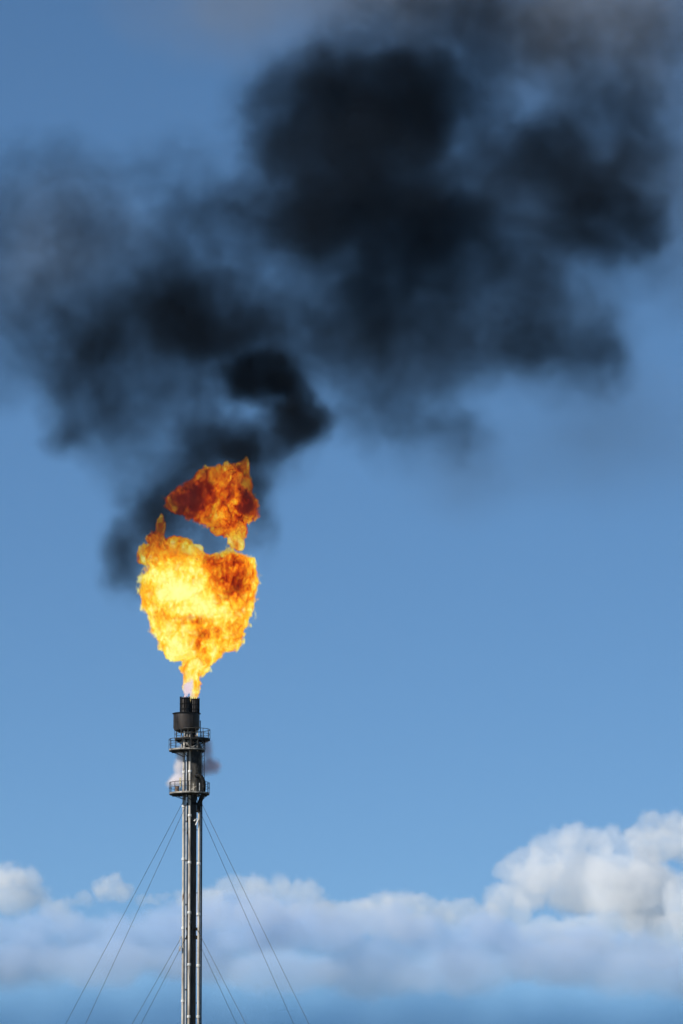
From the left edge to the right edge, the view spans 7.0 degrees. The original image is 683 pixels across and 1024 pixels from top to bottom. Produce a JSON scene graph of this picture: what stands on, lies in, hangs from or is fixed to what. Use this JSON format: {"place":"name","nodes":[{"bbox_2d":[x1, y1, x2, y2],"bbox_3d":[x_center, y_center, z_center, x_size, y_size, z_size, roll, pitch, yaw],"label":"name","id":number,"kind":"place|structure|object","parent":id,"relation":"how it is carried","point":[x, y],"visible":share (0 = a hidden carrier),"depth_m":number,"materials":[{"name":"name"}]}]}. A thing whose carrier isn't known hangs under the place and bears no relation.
{"place":"outdoors","nodes":[
{"label":"outdoors","id":0,"kind":"place"},
{"bbox_2d":[0,0,682,1023],"label":"sky","id":1,"kind":"structure","parent":0,"point":[341,341],"materials":[{"name":"blue"}]},
{"label":"ground","id":2,"kind":"structure","parent":0,"visible":0},
{"bbox_2d":[66,804,181,1022],"bbox_3d":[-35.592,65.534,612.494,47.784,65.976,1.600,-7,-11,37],"label":"guy wire","id":3,"kind":"object","parent":2,"relation":"on","point":[123,914],"visible":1,"depth_m":606.51,"materials":[{"name":"metal"}]},
{"bbox_2d":[85,804,186,1023],"bbox_3d":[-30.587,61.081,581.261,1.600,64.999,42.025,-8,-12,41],"label":"guy wire","id":4,"kind":"object","parent":2,"relation":"on","point":[136,913],"visible":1,"depth_m":594.03,"materials":[{"name":"metal"}]},
{"bbox_2d":[132,931,184,1023],"bbox_3d":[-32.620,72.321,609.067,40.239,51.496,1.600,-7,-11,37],"label":"guy wire","id":5,"kind":"object","parent":2,"relation":"on","point":[157,979],"visible":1,"depth_m":602.39,"materials":[{"name":"metal"}]},
{"bbox_2d":[141,938,185,1023],"bbox_3d":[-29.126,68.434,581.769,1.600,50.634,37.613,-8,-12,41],"label":"guy wire","id":6,"kind":"object","parent":2,"relation":"on","point":[163,980],"visible":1,"depth_m":596.17,"materials":[{"name":"metal"}]},
{"bbox_2d":[200,946,236,1023],"bbox_3d":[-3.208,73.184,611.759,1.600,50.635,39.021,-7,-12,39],"label":"guy wire","id":7,"kind":"object","parent":2,"relation":"on","point":[218,985],"visible":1,"depth_m":602.92,"materials":[{"name":"metal"}]},
{"bbox_2d":[197,929,245,1023],"bbox_3d":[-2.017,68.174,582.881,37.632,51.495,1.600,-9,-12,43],"label":"guy wire","id":8,"kind":"object","parent":2,"relation":"on","point":[220,974],"visible":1,"depth_m":596.45,"materials":[{"name":"metal"}]},
{"bbox_2d":[202,817,293,1023],"bbox_3d":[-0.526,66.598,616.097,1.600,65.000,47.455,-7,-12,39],"label":"guy wire","id":9,"kind":"object","parent":2,"relation":"on","point":[247,919],"visible":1,"depth_m":607.67,"materials":[{"name":"metal"}]},
{"bbox_2d":[198,796,308,1023],"bbox_3d":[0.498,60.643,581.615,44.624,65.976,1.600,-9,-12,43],"label":"guy wire","id":10,"kind":"object","parent":2,"relation":"on","point":[252,908],"visible":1,"depth_m":594.26,"materials":[{"name":"metal"}]},
{"bbox_3d":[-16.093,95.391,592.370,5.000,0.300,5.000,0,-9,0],"label":"foundation","id":11,"kind":"structure","parent":2,"relation":"on","visible":0},
{"bbox_2d":[169,696,209,1023],"bbox_3d":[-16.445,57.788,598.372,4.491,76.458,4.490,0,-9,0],"label":"flare stack","id":12,"kind":"object","parent":11,"relation":"on","point":[187,724],"visible":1,"depth_m":601.37,"materials":[{"name":"paint"}]}
]}

